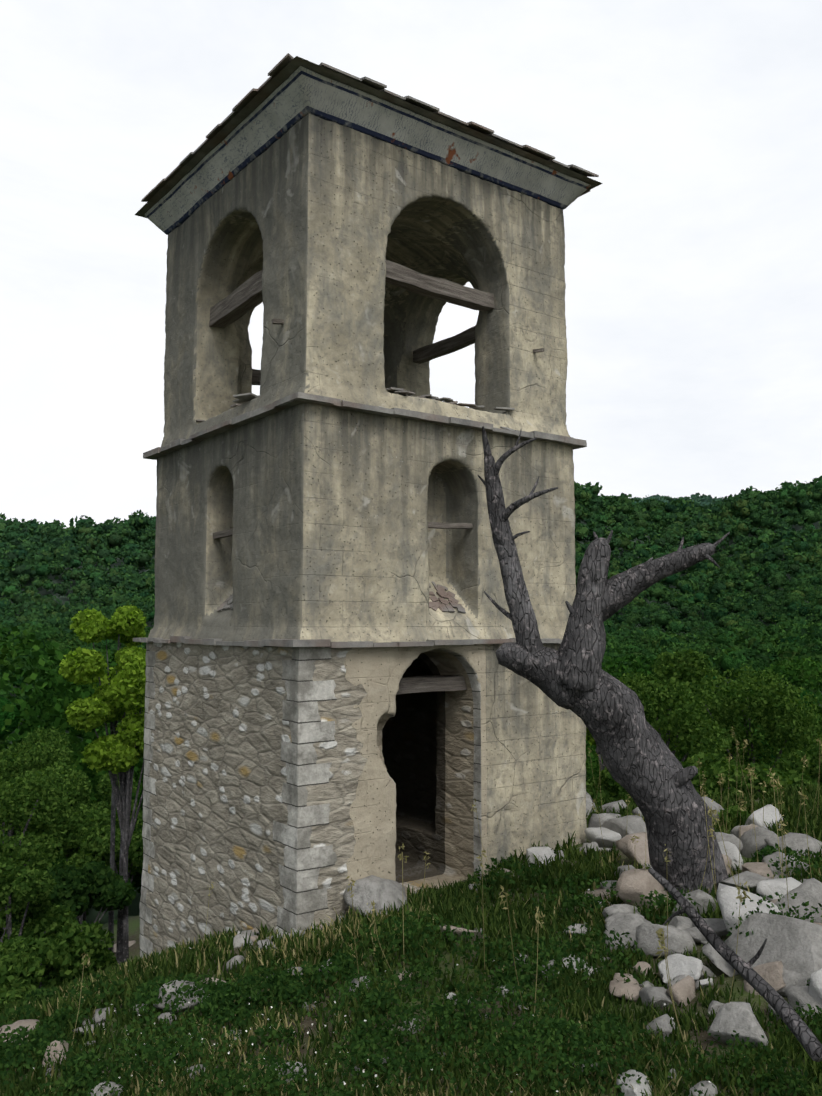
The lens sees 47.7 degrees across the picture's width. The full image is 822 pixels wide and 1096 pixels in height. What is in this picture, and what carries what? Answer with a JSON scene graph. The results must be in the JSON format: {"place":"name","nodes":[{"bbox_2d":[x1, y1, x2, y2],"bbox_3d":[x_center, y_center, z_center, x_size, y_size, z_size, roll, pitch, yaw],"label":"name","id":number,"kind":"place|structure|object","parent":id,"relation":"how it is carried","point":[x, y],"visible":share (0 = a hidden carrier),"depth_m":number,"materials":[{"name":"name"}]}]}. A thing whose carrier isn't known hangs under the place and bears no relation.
{"place":"outdoors","nodes":[
{"label":"outdoors","id":0,"kind":"place"},
{"bbox_2d":[0,518,821,1095],"bbox_3d":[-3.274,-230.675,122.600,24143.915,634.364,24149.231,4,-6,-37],"label":"ground","id":1,"kind":"structure","parent":0,"point":[704,1038],"depth_m":5.72,"materials":[{"name":"green plant"}]},
{"bbox_2d":[0,826,16,921],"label":"bush","id":2,"kind":"object","parent":1,"relation":"on","point":[2,859],"visible":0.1,"depth_m":18.44,"materials":[{"name":"green plant"}]},
{"bbox_2d":[0,938,44,1011],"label":"bush","id":3,"kind":"object","parent":1,"relation":"on","point":[20,974],"visible":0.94,"depth_m":10.19,"materials":[{"name":"green plant"}]},
{"bbox_2d":[0,727,74,941],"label":"bush","id":4,"kind":"object","parent":1,"relation":"on","point":[32,756],"depth_m":33.33,"materials":[{"name":"green plant"}]},
{"bbox_2d":[0,861,77,942],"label":"bush","id":5,"kind":"object","parent":1,"relation":"on","point":[22,886],"depth_m":13.79,"materials":[{"name":"green plant"}]},
{"bbox_2d":[0,769,100,910],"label":"bush","id":6,"kind":"object","parent":1,"relation":"on","point":[35,854],"depth_m":23.99,"materials":[{"name":"green plant"}]},
{"bbox_2d":[0,920,114,991],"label":"bush","id":7,"kind":"object","parent":1,"relation":"on","point":[61,959],"depth_m":12.13,"materials":[{"name":"green plant"}]},
{"bbox_2d":[15,761,142,923],"bbox_3d":[-9.723,9.659,26.781,3.707,6.776,3.316,4,-6,-37],"label":"bush","id":8,"kind":"object","parent":1,"relation":"on","point":[80,794],"depth_m":26.41,"materials":[{"name":"green plant"}]},
{"bbox_2d":[42,861,136,934],"bbox_3d":[-5.579,6.781,15.860,1.822,2.817,1.351,4,-6,-37],"label":"bush","id":9,"kind":"object","parent":1,"relation":"on","point":[99,885],"depth_m":15.75,"materials":[{"name":"green plant"}]},
{"bbox_2d":[58,647,145,964],"bbox_3d":[-5.301,5.003,16.562,2.108,6.487,2.046,4,-6,-37],"label":"tree","id":10,"kind":"object","parent":1,"relation":"on","point":[104,704],"depth_m":16.28,"materials":[{"name":"green plant"}]},
{"bbox_2d":[64,808,142,882],"bbox_3d":[-6.837,8.393,21.620,2.607,4.498,2.384,4,-6,-37],"label":"bush","id":11,"kind":"object","parent":1,"relation":"on","point":[95,845],"depth_m":21.25,"materials":[{"name":"green plant"}]},
{"bbox_2d":[96,951,116,973],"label":"bush","id":12,"kind":"object","parent":1,"relation":"on","point":[113,960],"visible":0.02,"depth_m":13.23,"materials":[{"name":"green plant"}]},
{"bbox_2d":[70,604,146,952],"bbox_3d":[-5.578,4.723,17.094,1.518,7.372,1.338,4,-6,-37],"label":"tree","id":13,"kind":"object","parent":1,"relation":"on","point":[96,626],"depth_m":17.02,"materials":[{"name":"green plant"}]},
{"bbox_2d":[81,713,144,962],"bbox_3d":[-4.907,5.505,16.308,1.709,5.184,1.121,1,-5,-8],"label":"tree","id":14,"kind":"object","parent":1,"relation":"on","point":[115,754],"depth_m":16.16,"materials":[{"name":"green plant"}]},
{"bbox_2d":[139,113,586,957],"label":"tower wall","id":15,"kind":"structure","parent":1,"relation":"on","point":[285,789],"depth_m":9.14,"materials":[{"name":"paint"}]},
{"bbox_2d":[213,528,232,538],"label":"wooden beam","id":16,"kind":"structure","parent":15,"relation":"attached to","point":[222,534],"depth_m":9.49,"materials":[{"name":"grey wood"}]},
{"bbox_2d":[209,270,262,327],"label":"beam","id":17,"kind":"structure","parent":15,"relation":"attached to","point":[244,298],"depth_m":9.83,"materials":[{"name":"brown wood"}]},
{"bbox_2d":[252,369,260,384],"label":"beam","id":18,"kind":"structure","parent":15,"relation":"attached to","point":[256,375],"depth_m":11.29,"materials":[{"name":"brown wood"}]},
{"bbox_2d":[272,319,283,324],"bbox_3d":[-1.187,-2.103,8.626,0.213,0.061,0.045,3,-6,-35],"label":"wooden beam end","id":19,"kind":"object","parent":15,"relation":"attached to","point":[278,321],"visible":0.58,"depth_m":8.58,"materials":[{"name":"grey wood"}]},
{"bbox_2d":[133,636,561,647],"bbox_3d":[-0.589,1.013,10.328,3.757,0.078,3.750,4,-6,-37],"label":"slate ledge","id":20,"kind":"object","parent":15,"relation":"on","point":[326,643],"visible":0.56,"depth_m":8.55,"materials":[{"name":"grey stone"}]},
{"bbox_2d":[196,387,514,612],"bbox_3d":[-0.508,-0.431,9.141,3.863,2.147,1.958,0,-5,6],"label":"rubble","id":21,"kind":"object","parent":15,"relation":"on","point":[442,593],"visible":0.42,"depth_m":9.20,"materials":[{"name":"grey stone"}]},
{"bbox_2d":[143,392,586,459],"bbox_3d":[-0.594,-1.111,10.506,3.655,0.078,3.644,4,-6,-37],"label":"string course","id":22,"kind":"object","parent":15,"relation":"on","point":[296,398],"visible":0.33,"depth_m":8.98,"materials":[{"name":"grey concrete"}]},
{"bbox_2d":[144,66,590,234],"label":"cornice","id":23,"kind":"structure","parent":15,"relation":"on","point":[292,100],"depth_m":9.24,"materials":[{"name":"grey concrete"}]},
{"bbox_2d":[135,56,602,217],"bbox_3d":[-0.591,-4.347,10.771,3.900,0.640,3.900,4,-6,-37],"label":"roof","id":24,"kind":"object","parent":23,"relation":"on","point":[286,72],"visible":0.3,"depth_m":9.11,"materials":[{"name":"grey stone"}]},
{"bbox_2d":[141,53,598,201],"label":"roof slates","id":25,"kind":"object","parent":23,"relation":"on","point":[288,58],"visible":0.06,"depth_m":9.15,"materials":[{"name":"grey stone"}]},
{"bbox_2d":[396,675,466,694],"bbox_3d":[0.064,1.331,9.039,1.274,0.166,0.333,4,-6,-37],"label":"door lintel","id":26,"kind":"structure","parent":15,"relation":"attached to","point":[423,683],"depth_m":8.97,"materials":[{"name":"brown wood"}]},
{"bbox_2d":[385,260,493,310],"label":"beam","id":27,"kind":"structure","parent":15,"relation":"attached to","point":[416,282],"depth_m":9.49,"materials":[{"name":"brown wood"}]},
{"bbox_2d":[413,326,474,363],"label":"beam","id":28,"kind":"structure","parent":15,"relation":"attached to","point":[457,342],"depth_m":11.52,"materials":[{"name":"brown wood"}]},
{"bbox_2d":[428,522,472,528],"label":"wooden beam","id":29,"kind":"structure","parent":15,"relation":"attached to","point":[437,525],"depth_m":9.17,"materials":[{"name":"grey wood"}]},
{"bbox_2d":[533,348,543,352],"bbox_3d":[1.327,-2.114,9.950,0.041,0.057,0.233,3,-6,-35],"label":"wooden beam end","id":30,"kind":"object","parent":15,"relation":"attached to","point":[538,350],"visible":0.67,"depth_m":9.89,"materials":[{"name":"grey wood"}]},
{"bbox_2d":[33,889,710,1091],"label":"flowers","id":31,"kind":"object","parent":1,"relation":"on","point":[307,1033],"visible":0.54,"depth_m":5.15,"materials":[{"name":"white plant"}]},
{"bbox_2d":[0,843,821,1095],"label":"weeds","id":32,"kind":"object","parent":1,"relation":"on","point":[222,994],"visible":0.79,"depth_m":5.22,"materials":[{"name":"green plant"}]},
{"bbox_2d":[0,476,821,923],"bbox_3d":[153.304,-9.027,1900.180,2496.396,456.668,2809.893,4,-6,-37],"label":"forest","id":33,"kind":"object","parent":1,"relation":"on","point":[60,694],"visible":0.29,"depth_m":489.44,"materials":[{"name":"green plant"}]},
{"bbox_2d":[0,792,821,1095],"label":"rocks","id":34,"kind":"object","parent":1,"relation":"on","point":[788,963],"visible":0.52,"depth_m":5.82,"materials":[{"name":"stone"}]},
{"bbox_2d":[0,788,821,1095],"bbox_3d":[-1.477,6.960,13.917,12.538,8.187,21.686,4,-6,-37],"label":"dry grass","id":35,"kind":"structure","parent":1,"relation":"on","point":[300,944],"depth_m":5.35,"materials":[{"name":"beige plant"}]},
{"bbox_2d":[71,733,821,1057],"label":"grass stalks","id":36,"kind":"object","parent":1,"relation":"on","point":[666,955],"depth_m":6.02,"materials":[{"name":"plant"}]},
{"bbox_2d":[79,727,821,969],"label":"grass seed heads","id":37,"kind":"object","parent":1,"relation":"on","point":[659,934],"depth_m":6.03,"materials":[{"name":"beige plant"}]},
{"bbox_2d":[586,727,604,770],"bbox_3d":[3.591,4.293,17.183,1.308,3.318,0.976,4,-6,-37],"label":"bush","id":38,"kind":"object","parent":1,"relation":"on","point":[590,739],"depth_m":17.10,"materials":[{"name":"green plant"}]},
{"bbox_2d":[478,426,729,901],"bbox_3d":[1.546,1.151,6.945,2.021,4.166,0.856,1,-5,-10],"label":"dead tree","id":39,"kind":"object","parent":1,"relation":"on","point":[650,774],"visible":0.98,"depth_m":6.83,"materials":[{"name":"grey wood"}]},
{"bbox_2d":[586,766,629,807],"bbox_3d":[2.516,3.536,12.590,1.508,1.200,0.900,4,-6,-37],"label":"bush","id":40,"kind":"object","parent":1,"relation":"on","point":[609,785],"depth_m":12.48,"materials":[{"name":"green plant"}]},
{"bbox_2d":[618,649,731,764],"bbox_3d":[6.963,6.734,26.004,3.412,7.842,3.842,4,-6,-37],"label":"bush","id":41,"kind":"object","parent":1,"relation":"on","point":[658,690],"depth_m":25.41,"materials":[{"name":"green plant"}]},
{"bbox_2d":[630,752,754,797],"bbox_3d":[3.790,3.660,13.051,1.815,1.596,1.797,4,-6,-37],"label":"bush","id":42,"kind":"object","parent":1,"relation":"on","point":[717,758],"depth_m":13.05,"materials":[{"name":"green plant"}]},
{"bbox_2d":[718,805,750,827],"bbox_3d":[3.161,3.033,9.621,0.712,0.768,0.677,4,-6,-37],"label":"bush","id":43,"kind":"object","parent":1,"relation":"on","point":[733,810],"visible":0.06,"depth_m":9.54,"materials":[{"name":"green plant"}]},
{"bbox_2d":[648,868,821,1061],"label":"dead stick","id":44,"kind":"object","parent":1,"relation":"on","point":[800,1030],"visible":1,"depth_m":3.82,"materials":[{"name":"grey wood"}]},
{"bbox_2d":[648,665,821,774],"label":"bush","id":45,"kind":"object","parent":1,"relation":"on","point":[727,706],"depth_m":29.10,"materials":[{"name":"green plant"}]},
{"bbox_2d":[692,762,821,798],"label":"bush","id":46,"kind":"object","parent":1,"relation":"on","point":[734,778],"depth_m":11.61,"materials":[{"name":"green plant"}]},
{"bbox_2d":[775,744,821,782],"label":"bush","id":47,"kind":"object","parent":1,"relation":"on","point":[792,761],"visible":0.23,"depth_m":12.84,"materials":[{"name":"green plant"}]},
{"bbox_2d":[0,0,821,527],"label":"sky","id":48,"kind":"structure","parent":0,"point":[693,271],"materials":[{"name":"white"}]}
]}

